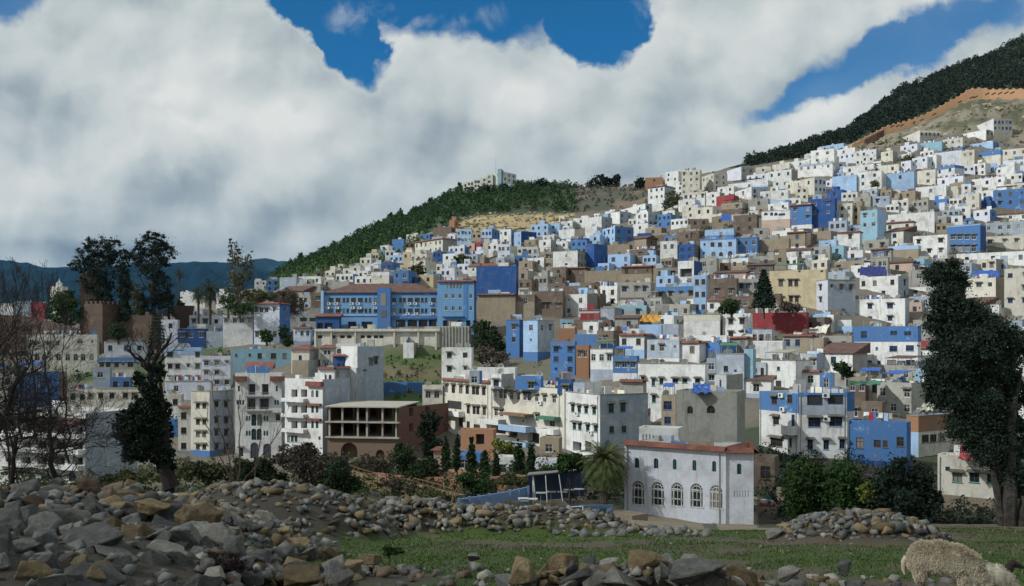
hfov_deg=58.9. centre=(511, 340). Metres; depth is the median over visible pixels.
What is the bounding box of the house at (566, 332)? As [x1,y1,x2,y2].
[558,324,576,341]
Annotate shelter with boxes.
[315,314,342,328]
[527,469,584,503]
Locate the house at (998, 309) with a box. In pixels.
[987,300,1001,315]
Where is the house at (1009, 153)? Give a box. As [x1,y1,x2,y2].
[1002,146,1023,160]
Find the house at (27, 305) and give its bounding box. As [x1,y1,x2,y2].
[13,300,30,316]
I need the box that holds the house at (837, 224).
[829,217,847,231]
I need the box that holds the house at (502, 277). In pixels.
[476,262,517,300]
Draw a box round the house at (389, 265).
[381,259,403,270]
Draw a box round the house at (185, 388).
[165,376,212,399]
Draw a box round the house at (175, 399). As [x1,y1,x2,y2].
[164,389,183,418]
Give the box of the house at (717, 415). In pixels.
[676,385,744,442]
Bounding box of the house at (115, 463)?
[0,400,136,484]
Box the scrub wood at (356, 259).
[263,220,428,291]
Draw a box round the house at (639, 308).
[617,297,647,315]
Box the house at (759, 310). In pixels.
[756,300,778,312]
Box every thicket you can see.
[0,312,64,380]
[0,367,101,482]
[0,386,55,484]
[754,442,1023,523]
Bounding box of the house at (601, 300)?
[593,289,605,309]
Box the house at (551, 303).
[535,287,564,317]
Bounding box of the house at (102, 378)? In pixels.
[93,363,111,388]
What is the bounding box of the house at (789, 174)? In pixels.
[768,168,796,181]
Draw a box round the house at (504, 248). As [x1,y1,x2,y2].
[498,240,511,256]
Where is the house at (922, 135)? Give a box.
[902,130,939,142]
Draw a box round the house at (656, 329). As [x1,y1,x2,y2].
[639,321,662,339]
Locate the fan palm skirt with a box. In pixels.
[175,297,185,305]
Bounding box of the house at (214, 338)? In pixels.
[206,325,222,349]
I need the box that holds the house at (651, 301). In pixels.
[642,291,670,313]
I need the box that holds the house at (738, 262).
[731,254,759,269]
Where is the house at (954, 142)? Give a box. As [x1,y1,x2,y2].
[942,136,964,149]
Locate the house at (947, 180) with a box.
[937,174,964,185]
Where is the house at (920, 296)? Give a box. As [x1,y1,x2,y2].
[909,292,931,314]
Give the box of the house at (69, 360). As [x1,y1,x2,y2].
[27,330,98,375]
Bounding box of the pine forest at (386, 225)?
[266,179,578,279]
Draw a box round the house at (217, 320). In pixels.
[189,311,222,330]
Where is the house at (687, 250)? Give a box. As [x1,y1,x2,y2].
[678,241,699,260]
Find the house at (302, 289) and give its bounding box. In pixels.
[279,286,314,299]
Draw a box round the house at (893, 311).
[855,294,908,325]
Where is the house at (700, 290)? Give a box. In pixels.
[693,271,708,313]
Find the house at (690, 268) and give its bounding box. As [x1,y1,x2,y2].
[678,257,701,282]
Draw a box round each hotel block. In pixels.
[467,181,473,192]
[474,179,480,192]
[481,177,486,186]
[487,174,492,186]
[493,171,515,187]
[498,169,503,185]
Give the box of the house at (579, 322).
[574,311,612,332]
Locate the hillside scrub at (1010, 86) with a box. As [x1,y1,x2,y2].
[948,68,1023,100]
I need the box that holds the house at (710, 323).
[684,309,722,337]
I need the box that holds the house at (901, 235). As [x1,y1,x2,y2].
[885,226,916,244]
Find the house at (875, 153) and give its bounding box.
[853,148,879,162]
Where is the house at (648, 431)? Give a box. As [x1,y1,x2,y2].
[639,425,682,440]
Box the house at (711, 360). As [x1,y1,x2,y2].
[707,348,715,382]
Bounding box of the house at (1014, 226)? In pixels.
[985,215,1023,234]
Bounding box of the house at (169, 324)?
[161,312,179,353]
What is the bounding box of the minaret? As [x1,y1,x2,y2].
[50,280,67,320]
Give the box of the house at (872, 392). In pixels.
[860,368,885,400]
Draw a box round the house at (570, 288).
[564,282,588,294]
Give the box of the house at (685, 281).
[674,277,692,285]
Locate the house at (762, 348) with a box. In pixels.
[753,331,785,358]
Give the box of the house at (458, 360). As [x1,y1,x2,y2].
[442,342,473,382]
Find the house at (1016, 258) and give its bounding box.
[949,247,1023,265]
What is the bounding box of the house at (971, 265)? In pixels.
[959,259,978,278]
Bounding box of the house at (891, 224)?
[886,219,916,233]
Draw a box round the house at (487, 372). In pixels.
[472,363,516,378]
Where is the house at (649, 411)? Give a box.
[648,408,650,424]
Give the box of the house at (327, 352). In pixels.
[318,345,337,366]
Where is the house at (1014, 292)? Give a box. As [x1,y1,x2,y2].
[1004,263,1023,318]
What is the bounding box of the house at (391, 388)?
[383,382,423,396]
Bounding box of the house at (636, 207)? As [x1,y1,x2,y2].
[620,203,651,213]
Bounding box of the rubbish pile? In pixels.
[757,499,775,506]
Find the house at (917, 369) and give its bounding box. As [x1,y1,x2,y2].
[914,365,925,380]
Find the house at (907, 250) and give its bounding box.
[888,243,920,258]
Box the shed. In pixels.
[403,337,416,357]
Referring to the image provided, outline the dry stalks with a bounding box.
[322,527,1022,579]
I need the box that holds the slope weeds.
[383,354,441,398]
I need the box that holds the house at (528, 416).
[477,375,603,448]
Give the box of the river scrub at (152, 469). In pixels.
[0,425,460,500]
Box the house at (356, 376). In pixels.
[348,367,364,400]
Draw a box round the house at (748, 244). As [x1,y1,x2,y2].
[738,231,758,255]
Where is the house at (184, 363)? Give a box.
[165,343,202,380]
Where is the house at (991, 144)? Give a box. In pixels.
[965,141,998,148]
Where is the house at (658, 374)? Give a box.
[638,358,708,423]
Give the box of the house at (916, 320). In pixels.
[913,316,932,339]
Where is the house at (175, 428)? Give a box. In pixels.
[169,417,177,436]
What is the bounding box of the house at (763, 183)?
[728,178,772,187]
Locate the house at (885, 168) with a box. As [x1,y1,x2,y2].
[874,162,900,173]
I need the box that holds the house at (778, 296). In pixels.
[772,293,781,308]
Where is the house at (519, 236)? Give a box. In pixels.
[512,228,536,246]
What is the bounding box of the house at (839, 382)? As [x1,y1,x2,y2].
[835,369,868,388]
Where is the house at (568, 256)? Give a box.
[553,248,585,266]
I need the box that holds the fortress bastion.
[84,301,120,353]
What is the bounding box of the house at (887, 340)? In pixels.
[853,320,920,365]
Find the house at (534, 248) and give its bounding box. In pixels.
[517,243,539,254]
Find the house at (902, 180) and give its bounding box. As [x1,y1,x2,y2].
[886,170,915,190]
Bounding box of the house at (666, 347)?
[647,334,690,361]
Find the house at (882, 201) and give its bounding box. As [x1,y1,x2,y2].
[872,192,891,207]
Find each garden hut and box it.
[459,450,482,469]
[498,454,521,471]
[535,457,556,470]
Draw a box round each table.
[536,492,545,503]
[574,488,583,499]
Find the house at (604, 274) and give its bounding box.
[585,266,620,282]
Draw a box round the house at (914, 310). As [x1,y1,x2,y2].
[909,298,923,317]
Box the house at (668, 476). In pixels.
[622,420,752,523]
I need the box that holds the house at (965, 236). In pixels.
[947,221,986,252]
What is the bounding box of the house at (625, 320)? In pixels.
[613,315,641,330]
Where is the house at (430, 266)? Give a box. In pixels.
[410,257,435,273]
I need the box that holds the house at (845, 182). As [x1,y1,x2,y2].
[832,172,857,191]
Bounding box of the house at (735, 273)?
[714,270,749,278]
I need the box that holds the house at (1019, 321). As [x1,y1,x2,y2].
[1001,315,1023,329]
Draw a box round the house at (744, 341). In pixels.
[730,333,760,349]
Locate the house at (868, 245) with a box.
[863,236,889,252]
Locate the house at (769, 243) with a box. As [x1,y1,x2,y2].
[759,235,790,253]
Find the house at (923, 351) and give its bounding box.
[921,346,930,359]
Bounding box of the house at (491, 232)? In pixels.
[482,225,499,242]
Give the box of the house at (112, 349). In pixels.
[104,337,147,361]
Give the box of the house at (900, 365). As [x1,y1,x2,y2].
[881,355,925,380]
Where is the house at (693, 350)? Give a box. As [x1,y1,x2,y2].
[680,332,710,362]
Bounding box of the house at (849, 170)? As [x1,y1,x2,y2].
[843,162,875,175]
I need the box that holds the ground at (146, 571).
[0,43,1023,585]
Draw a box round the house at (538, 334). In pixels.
[523,315,554,360]
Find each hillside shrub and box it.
[468,318,505,351]
[474,344,510,366]
[660,188,683,210]
[717,295,748,317]
[779,298,802,316]
[832,359,857,379]
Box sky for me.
[0,0,1023,266]
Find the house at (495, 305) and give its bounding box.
[477,290,517,324]
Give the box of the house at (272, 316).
[253,299,290,344]
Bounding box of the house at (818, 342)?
[800,329,825,352]
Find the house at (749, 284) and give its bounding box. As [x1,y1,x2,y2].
[739,271,759,292]
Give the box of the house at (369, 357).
[341,339,382,400]
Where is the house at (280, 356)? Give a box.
[231,345,291,372]
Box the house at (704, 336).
[690,331,728,341]
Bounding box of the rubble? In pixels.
[0,477,1020,585]
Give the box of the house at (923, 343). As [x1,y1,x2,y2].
[921,332,935,345]
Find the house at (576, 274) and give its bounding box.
[568,264,594,281]
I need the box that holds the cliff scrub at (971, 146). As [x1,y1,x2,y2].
[859,103,1021,151]
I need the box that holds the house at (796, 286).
[770,263,827,308]
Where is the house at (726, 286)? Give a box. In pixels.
[708,274,738,298]
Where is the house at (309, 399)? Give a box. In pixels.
[281,367,349,454]
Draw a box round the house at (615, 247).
[608,240,632,254]
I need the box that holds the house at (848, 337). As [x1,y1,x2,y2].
[824,332,853,344]
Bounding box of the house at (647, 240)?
[634,235,657,248]
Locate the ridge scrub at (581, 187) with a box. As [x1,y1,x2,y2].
[524,175,664,212]
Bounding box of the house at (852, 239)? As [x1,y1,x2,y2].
[837,226,862,249]
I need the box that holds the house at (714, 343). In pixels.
[706,336,736,358]
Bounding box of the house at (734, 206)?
[721,199,747,213]
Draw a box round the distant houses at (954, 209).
[0,142,1023,343]
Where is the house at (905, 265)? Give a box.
[890,260,915,271]
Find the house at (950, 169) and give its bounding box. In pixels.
[936,163,963,176]
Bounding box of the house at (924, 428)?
[907,409,949,456]
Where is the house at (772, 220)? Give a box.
[762,207,791,234]
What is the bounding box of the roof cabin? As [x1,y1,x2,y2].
[820,368,834,386]
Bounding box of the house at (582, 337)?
[575,329,603,346]
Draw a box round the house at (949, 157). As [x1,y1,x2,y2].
[935,150,961,165]
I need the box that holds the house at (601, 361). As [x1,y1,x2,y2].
[590,339,624,380]
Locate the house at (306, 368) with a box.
[292,359,319,377]
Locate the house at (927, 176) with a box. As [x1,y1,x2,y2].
[917,168,937,185]
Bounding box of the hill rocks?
[457,100,1023,229]
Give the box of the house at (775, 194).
[760,187,789,203]
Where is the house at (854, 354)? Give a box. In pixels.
[820,342,869,372]
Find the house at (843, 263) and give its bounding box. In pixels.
[834,257,870,269]
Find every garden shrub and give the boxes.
[349,450,395,472]
[387,439,425,473]
[405,453,447,479]
[454,469,493,495]
[497,472,528,488]
[535,463,556,471]
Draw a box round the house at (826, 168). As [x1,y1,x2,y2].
[798,159,834,177]
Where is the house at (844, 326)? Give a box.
[836,320,853,335]
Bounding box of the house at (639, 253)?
[629,246,659,263]
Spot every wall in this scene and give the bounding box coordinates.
[0,315,82,349]
[121,310,166,348]
[167,305,193,327]
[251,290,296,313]
[314,324,439,358]
[349,471,464,499]
[364,469,527,488]
[438,321,470,347]
[457,486,528,505]
[496,484,528,491]
[607,510,647,520]
[754,504,777,511]
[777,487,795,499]
[850,87,1023,147]
[864,130,883,143]
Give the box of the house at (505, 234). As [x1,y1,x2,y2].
[500,226,516,244]
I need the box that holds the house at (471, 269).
[468,263,497,276]
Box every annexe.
[461,428,495,459]
[540,436,561,457]
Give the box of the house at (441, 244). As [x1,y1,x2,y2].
[414,237,456,252]
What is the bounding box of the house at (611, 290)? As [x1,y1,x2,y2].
[600,281,619,305]
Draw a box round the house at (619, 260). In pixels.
[608,251,634,268]
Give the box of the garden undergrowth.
[341,449,624,502]
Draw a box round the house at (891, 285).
[860,270,908,297]
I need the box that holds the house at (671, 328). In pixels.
[663,324,680,335]
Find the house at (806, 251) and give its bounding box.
[773,247,814,257]
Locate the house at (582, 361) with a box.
[576,345,590,378]
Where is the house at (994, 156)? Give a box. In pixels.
[979,147,1002,165]
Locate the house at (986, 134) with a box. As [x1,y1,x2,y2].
[963,129,992,140]
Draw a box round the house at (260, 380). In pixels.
[234,365,284,460]
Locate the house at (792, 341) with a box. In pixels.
[782,331,828,354]
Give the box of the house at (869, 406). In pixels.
[854,400,884,419]
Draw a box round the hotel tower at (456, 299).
[437,277,476,337]
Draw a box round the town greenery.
[1,298,235,380]
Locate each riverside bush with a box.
[776,455,836,520]
[811,456,867,510]
[855,478,879,509]
[856,452,949,519]
[890,485,997,523]
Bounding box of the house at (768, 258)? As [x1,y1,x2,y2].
[753,252,774,262]
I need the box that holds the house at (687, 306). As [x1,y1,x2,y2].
[669,299,695,315]
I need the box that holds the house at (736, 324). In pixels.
[723,309,752,335]
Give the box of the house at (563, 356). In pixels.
[550,338,576,379]
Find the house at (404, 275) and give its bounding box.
[394,267,416,283]
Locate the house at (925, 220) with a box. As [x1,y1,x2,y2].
[888,209,937,232]
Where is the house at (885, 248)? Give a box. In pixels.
[870,245,894,260]
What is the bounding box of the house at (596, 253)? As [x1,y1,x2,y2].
[585,241,607,267]
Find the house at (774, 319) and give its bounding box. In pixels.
[752,308,808,333]
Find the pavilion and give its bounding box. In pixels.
[431,446,442,469]
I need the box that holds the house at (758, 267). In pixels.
[745,263,776,277]
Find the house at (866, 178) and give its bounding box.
[858,168,883,190]
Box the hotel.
[321,283,436,328]
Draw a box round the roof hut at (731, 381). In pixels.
[715,373,742,389]
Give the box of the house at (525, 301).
[516,288,535,317]
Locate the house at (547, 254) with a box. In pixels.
[540,247,552,269]
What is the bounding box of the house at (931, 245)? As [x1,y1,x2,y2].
[913,231,948,257]
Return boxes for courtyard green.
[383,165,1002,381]
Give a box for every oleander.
[127,281,148,314]
[267,441,352,485]
[316,456,367,494]
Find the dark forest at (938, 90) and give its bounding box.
[742,33,1023,165]
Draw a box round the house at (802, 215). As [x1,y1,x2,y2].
[789,202,813,228]
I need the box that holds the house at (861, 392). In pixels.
[848,372,868,400]
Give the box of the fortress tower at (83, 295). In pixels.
[79,272,95,334]
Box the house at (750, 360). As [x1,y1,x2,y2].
[744,344,755,377]
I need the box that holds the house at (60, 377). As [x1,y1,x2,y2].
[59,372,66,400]
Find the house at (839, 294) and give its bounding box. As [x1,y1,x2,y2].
[816,276,854,314]
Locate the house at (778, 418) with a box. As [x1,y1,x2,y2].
[759,380,854,457]
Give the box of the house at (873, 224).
[860,207,885,243]
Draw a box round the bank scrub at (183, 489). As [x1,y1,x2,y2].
[0,470,467,504]
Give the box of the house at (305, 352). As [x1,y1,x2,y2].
[291,344,319,377]
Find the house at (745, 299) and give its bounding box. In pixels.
[732,291,755,312]
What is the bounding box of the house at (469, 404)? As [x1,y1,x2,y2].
[441,374,514,435]
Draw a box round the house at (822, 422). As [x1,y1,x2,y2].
[789,385,847,458]
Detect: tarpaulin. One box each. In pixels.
[640,314,660,322]
[691,382,711,394]
[720,214,731,220]
[807,324,829,333]
[848,379,882,385]
[860,266,886,275]
[916,403,933,413]
[958,453,977,460]
[970,270,998,277]
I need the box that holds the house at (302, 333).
[293,324,314,347]
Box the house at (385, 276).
[371,269,393,283]
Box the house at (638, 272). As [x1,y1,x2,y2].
[621,262,653,281]
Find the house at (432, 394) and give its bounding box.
[422,381,442,404]
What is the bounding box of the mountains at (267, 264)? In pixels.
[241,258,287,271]
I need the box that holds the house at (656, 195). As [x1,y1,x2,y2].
[648,184,673,211]
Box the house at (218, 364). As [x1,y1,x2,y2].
[202,352,232,389]
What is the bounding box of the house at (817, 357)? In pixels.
[800,347,823,369]
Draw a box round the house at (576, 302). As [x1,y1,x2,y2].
[565,288,597,316]
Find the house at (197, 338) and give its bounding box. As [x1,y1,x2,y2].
[177,324,207,348]
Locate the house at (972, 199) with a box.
[959,190,980,208]
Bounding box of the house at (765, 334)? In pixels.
[752,326,773,340]
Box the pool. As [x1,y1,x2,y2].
[558,505,613,512]
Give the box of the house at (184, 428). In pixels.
[178,405,190,452]
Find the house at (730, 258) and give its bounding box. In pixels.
[719,254,751,266]
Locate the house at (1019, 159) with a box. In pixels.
[1003,156,1023,175]
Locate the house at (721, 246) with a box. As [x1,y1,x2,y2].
[700,235,737,258]
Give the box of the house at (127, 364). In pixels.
[98,353,136,380]
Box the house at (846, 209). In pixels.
[838,201,853,224]
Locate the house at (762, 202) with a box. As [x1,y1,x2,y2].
[748,195,769,212]
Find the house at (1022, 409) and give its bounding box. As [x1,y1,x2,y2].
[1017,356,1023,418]
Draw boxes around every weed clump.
[198,546,250,575]
[379,545,404,564]
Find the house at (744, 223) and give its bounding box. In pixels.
[733,210,758,234]
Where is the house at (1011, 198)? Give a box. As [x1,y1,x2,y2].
[993,185,1023,209]
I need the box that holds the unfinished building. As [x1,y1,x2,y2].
[325,401,448,461]
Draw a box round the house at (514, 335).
[506,314,522,357]
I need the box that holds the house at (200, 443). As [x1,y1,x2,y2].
[191,386,233,457]
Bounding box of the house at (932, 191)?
[916,184,947,199]
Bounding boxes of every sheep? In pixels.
[901,538,995,585]
[957,559,1023,585]
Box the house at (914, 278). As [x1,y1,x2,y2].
[908,264,927,291]
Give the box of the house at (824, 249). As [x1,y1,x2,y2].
[813,243,831,259]
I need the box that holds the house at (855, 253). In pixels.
[846,247,864,260]
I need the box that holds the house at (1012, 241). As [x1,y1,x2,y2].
[986,232,1023,249]
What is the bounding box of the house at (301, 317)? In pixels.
[290,310,315,330]
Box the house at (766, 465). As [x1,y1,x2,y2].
[754,454,778,490]
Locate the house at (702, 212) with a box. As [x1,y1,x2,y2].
[695,205,717,218]
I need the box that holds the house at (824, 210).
[808,194,836,227]
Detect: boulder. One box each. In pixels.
[0,486,7,499]
[0,506,23,530]
[0,524,11,543]
[0,538,8,555]
[0,552,10,570]
[5,490,18,502]
[9,537,40,552]
[13,477,39,496]
[13,520,26,535]
[15,560,54,578]
[20,504,39,514]
[22,494,47,505]
[22,510,29,521]
[24,525,37,537]
[27,511,64,532]
[29,491,48,498]
[32,531,57,547]
[33,529,58,541]
[33,550,57,558]
[34,574,83,585]
[35,553,60,568]
[37,507,82,524]
[38,484,71,492]
[44,542,59,554]
[46,502,71,508]
[47,477,63,485]
[57,522,72,534]
[57,552,87,561]
[62,521,124,548]
[63,539,84,550]
[64,562,126,585]
[65,507,91,520]
[69,554,86,565]
[73,520,82,527]
[73,547,95,553]
[74,477,100,494]
[81,515,101,526]
[83,494,105,514]
[86,564,106,581]
[92,512,111,518]
[94,545,138,562]
[94,560,115,567]
[100,486,117,498]
[103,480,124,488]
[106,517,126,526]
[112,555,132,568]
[113,540,125,548]
[115,489,136,494]
[119,501,135,517]
[120,494,141,502]
[120,524,137,528]
[121,528,137,539]
[123,483,143,493]
[124,479,138,485]
[127,515,141,524]
[131,541,144,548]
[134,498,171,514]
[137,521,153,535]
[141,550,171,564]
[144,526,171,539]
[145,539,184,551]
[150,504,182,519]
[151,514,177,526]
[151,524,164,528]
[154,530,171,540]
[160,580,182,585]
[166,550,192,565]
[169,522,199,547]
[172,521,208,528]
[174,503,200,525]
[177,542,187,547]
[181,574,222,585]
[186,491,199,502]
[189,546,203,552]
[191,502,203,506]
[193,523,234,545]
[196,502,223,522]
[199,535,215,548]
[200,553,214,572]
[204,566,225,578]
[218,535,245,557]
[220,502,232,507]
[222,508,231,523]
[228,512,244,517]
[229,526,239,535]
[230,511,246,529]
[231,556,255,570]
[241,570,263,585]
[246,549,271,562]
[255,510,273,521]
[259,569,272,584]
[260,519,275,530]
[270,553,282,564]
[272,570,282,575]
[273,545,294,562]
[273,574,283,585]
[276,525,290,534]
[282,564,320,585]
[283,556,305,564]
[284,561,311,566]
[288,537,309,547]
[299,546,318,559]
[316,563,323,573]
[321,554,344,566]
[322,546,337,558]
[324,560,345,576]
[327,568,354,585]
[332,541,338,547]
[344,559,364,572]
[358,553,381,564]
[361,564,368,571]
[467,553,480,560]
[494,573,516,585]
[504,498,524,508]
[508,556,534,585]
[519,582,537,585]
[533,574,540,582]
[536,564,548,578]
[548,553,578,575]
[557,567,591,585]
[561,580,576,585]
[564,559,578,576]
[576,562,590,570]
[582,564,606,585]
[583,555,595,564]
[595,570,606,579]
[597,557,619,564]
[599,566,634,585]
[628,549,668,570]
[635,576,654,585]
[654,565,662,584]
[659,561,670,575]
[661,553,674,568]
[669,557,725,584]
[680,553,697,558]
[682,574,725,585]
[702,523,718,529]
[713,560,726,578]
[725,565,757,585]
[725,578,738,585]
[754,578,762,585]
[757,574,765,579]
[765,528,781,539]
[778,565,801,582]
[837,558,851,576]
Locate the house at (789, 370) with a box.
[761,350,812,388]
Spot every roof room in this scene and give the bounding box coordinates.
[317,359,351,378]
[332,354,347,366]
[336,344,358,353]
[469,365,481,383]
[491,368,513,386]
[515,371,543,389]
[557,369,574,393]
[573,378,601,393]
[619,377,648,392]
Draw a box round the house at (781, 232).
[772,227,804,238]
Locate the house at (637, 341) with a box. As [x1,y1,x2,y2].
[619,330,654,358]
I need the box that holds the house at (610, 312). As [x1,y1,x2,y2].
[601,304,621,326]
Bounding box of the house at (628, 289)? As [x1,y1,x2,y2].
[620,278,654,305]
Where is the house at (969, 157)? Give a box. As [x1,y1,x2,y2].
[961,149,978,165]
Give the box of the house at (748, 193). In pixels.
[735,187,767,199]
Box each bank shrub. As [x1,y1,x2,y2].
[97,467,160,485]
[175,457,235,485]
[231,457,289,481]
[376,474,436,495]
[420,487,460,501]
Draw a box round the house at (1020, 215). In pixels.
[996,207,1023,219]
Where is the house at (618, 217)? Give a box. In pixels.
[611,209,630,223]
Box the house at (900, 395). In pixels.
[877,370,931,417]
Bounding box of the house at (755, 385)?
[743,375,776,397]
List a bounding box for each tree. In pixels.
[0,257,94,463]
[0,265,146,484]
[43,289,87,325]
[67,234,130,303]
[103,309,194,493]
[105,321,130,344]
[110,257,133,338]
[125,228,182,319]
[147,314,166,343]
[174,268,185,299]
[189,286,204,323]
[193,277,222,324]
[218,294,257,317]
[219,238,262,317]
[245,286,277,301]
[256,329,274,345]
[273,287,306,313]
[276,324,295,349]
[408,261,427,274]
[412,408,444,459]
[438,436,454,488]
[451,253,476,263]
[451,434,463,474]
[464,436,479,472]
[478,183,494,192]
[478,450,491,476]
[490,436,516,454]
[491,453,501,475]
[498,182,518,191]
[507,438,527,474]
[524,175,556,189]
[526,443,537,475]
[551,451,587,504]
[576,440,630,504]
[586,174,611,187]
[604,174,620,186]
[634,175,644,188]
[749,269,776,318]
[870,179,878,186]
[901,153,918,160]
[911,252,1023,526]
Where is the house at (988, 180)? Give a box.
[972,173,1006,186]
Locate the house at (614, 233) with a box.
[603,224,633,244]
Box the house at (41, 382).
[15,362,58,407]
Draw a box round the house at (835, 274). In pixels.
[828,267,852,278]
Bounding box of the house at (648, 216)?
[636,209,658,223]
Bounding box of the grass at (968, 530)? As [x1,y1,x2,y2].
[307,526,1023,585]
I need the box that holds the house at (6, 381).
[0,366,14,401]
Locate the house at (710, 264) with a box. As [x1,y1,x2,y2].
[700,254,718,274]
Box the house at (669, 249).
[660,237,678,262]
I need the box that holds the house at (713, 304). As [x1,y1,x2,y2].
[706,296,726,311]
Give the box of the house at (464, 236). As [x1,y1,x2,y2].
[457,227,473,245]
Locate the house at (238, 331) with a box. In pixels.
[223,310,253,347]
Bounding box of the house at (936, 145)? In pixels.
[919,140,943,150]
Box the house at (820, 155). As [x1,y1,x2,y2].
[811,146,836,169]
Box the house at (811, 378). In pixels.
[802,366,822,388]
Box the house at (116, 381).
[110,373,131,387]
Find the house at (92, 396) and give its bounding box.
[68,384,95,406]
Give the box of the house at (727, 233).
[705,228,735,238]
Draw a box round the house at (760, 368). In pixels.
[756,362,765,374]
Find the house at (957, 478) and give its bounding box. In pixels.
[938,444,994,514]
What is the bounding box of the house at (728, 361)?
[716,343,745,389]
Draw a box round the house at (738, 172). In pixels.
[727,164,753,180]
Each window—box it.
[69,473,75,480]
[86,392,94,399]
[97,372,102,377]
[97,392,103,398]
[98,361,104,366]
[105,361,110,366]
[108,392,114,398]
[113,361,119,366]
[113,381,117,387]
[121,392,128,398]
[123,381,128,386]
[126,361,133,366]
[166,351,173,356]
[173,399,177,405]
[181,412,185,419]
[181,427,185,433]
[181,443,185,449]
[193,401,199,408]
[193,417,199,424]
[193,442,199,449]
[194,351,200,356]
[194,363,200,368]
[194,429,199,436]
[200,401,206,408]
[200,442,206,449]
[202,318,207,323]
[202,359,208,365]
[203,369,208,374]
[213,359,219,365]
[214,399,220,407]
[223,379,229,384]
[224,415,229,423]
[224,427,230,435]
[237,446,243,455]
[239,317,244,322]
[250,443,257,457]
[251,414,255,425]
[251,429,255,439]
[257,414,261,425]
[257,429,261,439]
[263,444,270,457]
[271,353,275,358]
[274,412,280,419]
[368,357,375,365]
[374,356,379,363]
[381,293,385,305]
[381,310,385,316]
[424,389,431,397]
[432,389,439,397]
[442,382,448,392]
[446,351,451,357]
[446,365,451,371]
[448,400,460,409]
[449,383,455,392]
[456,383,462,393]
[459,418,462,426]
[460,460,467,468]
[463,352,467,357]
[463,383,468,393]
[464,403,469,413]
[469,384,474,394]
[470,404,475,413]
[471,376,477,383]
[473,385,479,394]
[479,385,485,394]
[480,405,485,414]
[491,378,499,386]
[491,389,496,398]
[492,406,497,416]
[496,389,502,398]
[499,464,505,471]
[502,389,506,398]
[507,390,513,399]
[510,323,516,329]
[514,390,520,400]
[520,391,526,400]
[525,392,530,401]
[526,380,534,388]
[532,392,538,401]
[532,412,538,421]
[540,393,546,402]
[545,444,552,452]
[550,393,556,403]
[550,420,554,427]
[552,345,558,351]
[554,301,559,307]
[554,356,558,361]
[560,383,569,392]
[566,345,572,351]
[568,402,574,412]
[569,420,576,429]
[574,403,580,412]
[575,420,581,430]
[576,349,581,357]
[581,404,587,413]
[582,422,589,431]
[589,404,596,414]
[590,423,597,432]
[591,354,595,360]
[599,354,603,360]
[605,352,611,361]
[608,401,616,413]
[609,426,614,433]
[613,360,620,367]
[619,400,627,411]
[621,285,626,291]
[621,360,627,367]
[622,338,626,344]
[629,360,635,367]
[631,481,644,505]
[635,458,638,467]
[636,338,640,344]
[650,377,655,385]
[650,393,656,402]
[650,482,664,506]
[654,458,657,467]
[657,376,663,384]
[658,343,664,351]
[664,401,671,409]
[664,417,670,424]
[670,376,678,382]
[670,483,683,507]
[673,459,676,469]
[680,376,687,383]
[687,289,692,295]
[687,406,692,413]
[689,483,703,508]
[690,346,694,352]
[693,376,700,382]
[693,460,695,469]
[707,406,714,412]
[708,373,714,380]
[709,363,713,369]
[709,485,722,509]
[712,461,715,471]
[713,287,718,293]
[727,287,732,293]
[727,317,733,323]
[727,330,733,335]
[737,464,740,473]
[738,317,744,323]
[739,282,743,288]
[751,382,759,391]
[759,334,763,340]
[760,466,770,479]
[766,334,770,340]
[766,434,782,447]
[767,394,777,404]
[769,413,779,425]
[777,278,783,286]
[784,339,789,345]
[786,394,791,403]
[787,278,792,286]
[788,295,793,301]
[792,414,794,425]
[793,278,798,286]
[795,339,799,345]
[806,437,815,450]
[807,376,813,383]
[807,395,822,405]
[807,415,823,427]
[808,357,815,365]
[822,437,831,449]
[824,378,828,386]
[828,395,843,404]
[828,414,844,426]
[831,357,835,363]
[838,436,847,449]
[850,384,854,390]
[854,406,858,416]
[855,437,862,448]
[859,385,864,391]
[860,331,866,338]
[866,302,872,308]
[871,385,876,392]
[871,408,877,416]
[874,440,880,447]
[880,388,885,396]
[882,440,887,447]
[886,302,893,308]
[887,360,895,364]
[889,346,896,351]
[890,331,897,335]
[890,403,895,411]
[896,437,903,446]
[901,387,910,397]
[904,331,910,335]
[904,404,909,412]
[906,345,913,350]
[906,360,914,364]
[921,434,929,443]
[930,434,936,442]
[938,433,944,441]
[949,233,955,239]
[949,469,963,483]
[957,244,962,251]
[964,244,969,251]
[966,469,980,483]
[970,244,976,251]
[974,281,981,287]
[983,470,991,483]
[1007,297,1013,302]
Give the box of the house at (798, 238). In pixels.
[787,229,807,247]
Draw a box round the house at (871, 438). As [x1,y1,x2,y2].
[849,411,910,471]
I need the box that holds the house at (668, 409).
[661,383,675,425]
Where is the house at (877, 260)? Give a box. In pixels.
[871,251,889,275]
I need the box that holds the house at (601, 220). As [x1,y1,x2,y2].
[587,213,611,228]
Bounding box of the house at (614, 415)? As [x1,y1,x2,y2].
[565,383,647,459]
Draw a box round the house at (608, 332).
[597,326,621,347]
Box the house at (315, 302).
[311,289,320,313]
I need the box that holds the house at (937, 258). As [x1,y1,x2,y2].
[932,255,950,262]
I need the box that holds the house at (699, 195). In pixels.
[683,190,705,206]
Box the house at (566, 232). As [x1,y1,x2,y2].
[559,226,581,240]
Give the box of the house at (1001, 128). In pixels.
[977,118,1011,138]
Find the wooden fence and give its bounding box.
[349,465,461,502]
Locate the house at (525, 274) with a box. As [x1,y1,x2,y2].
[519,268,536,279]
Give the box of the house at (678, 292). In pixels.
[656,283,692,303]
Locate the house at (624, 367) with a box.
[613,346,638,380]
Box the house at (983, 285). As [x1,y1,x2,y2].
[965,273,1003,304]
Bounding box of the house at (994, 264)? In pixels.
[977,256,1002,277]
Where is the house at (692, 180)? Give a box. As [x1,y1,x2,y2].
[682,167,701,195]
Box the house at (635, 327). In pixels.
[627,324,640,332]
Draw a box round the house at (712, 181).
[702,171,726,190]
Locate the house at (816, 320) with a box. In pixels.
[809,312,830,333]

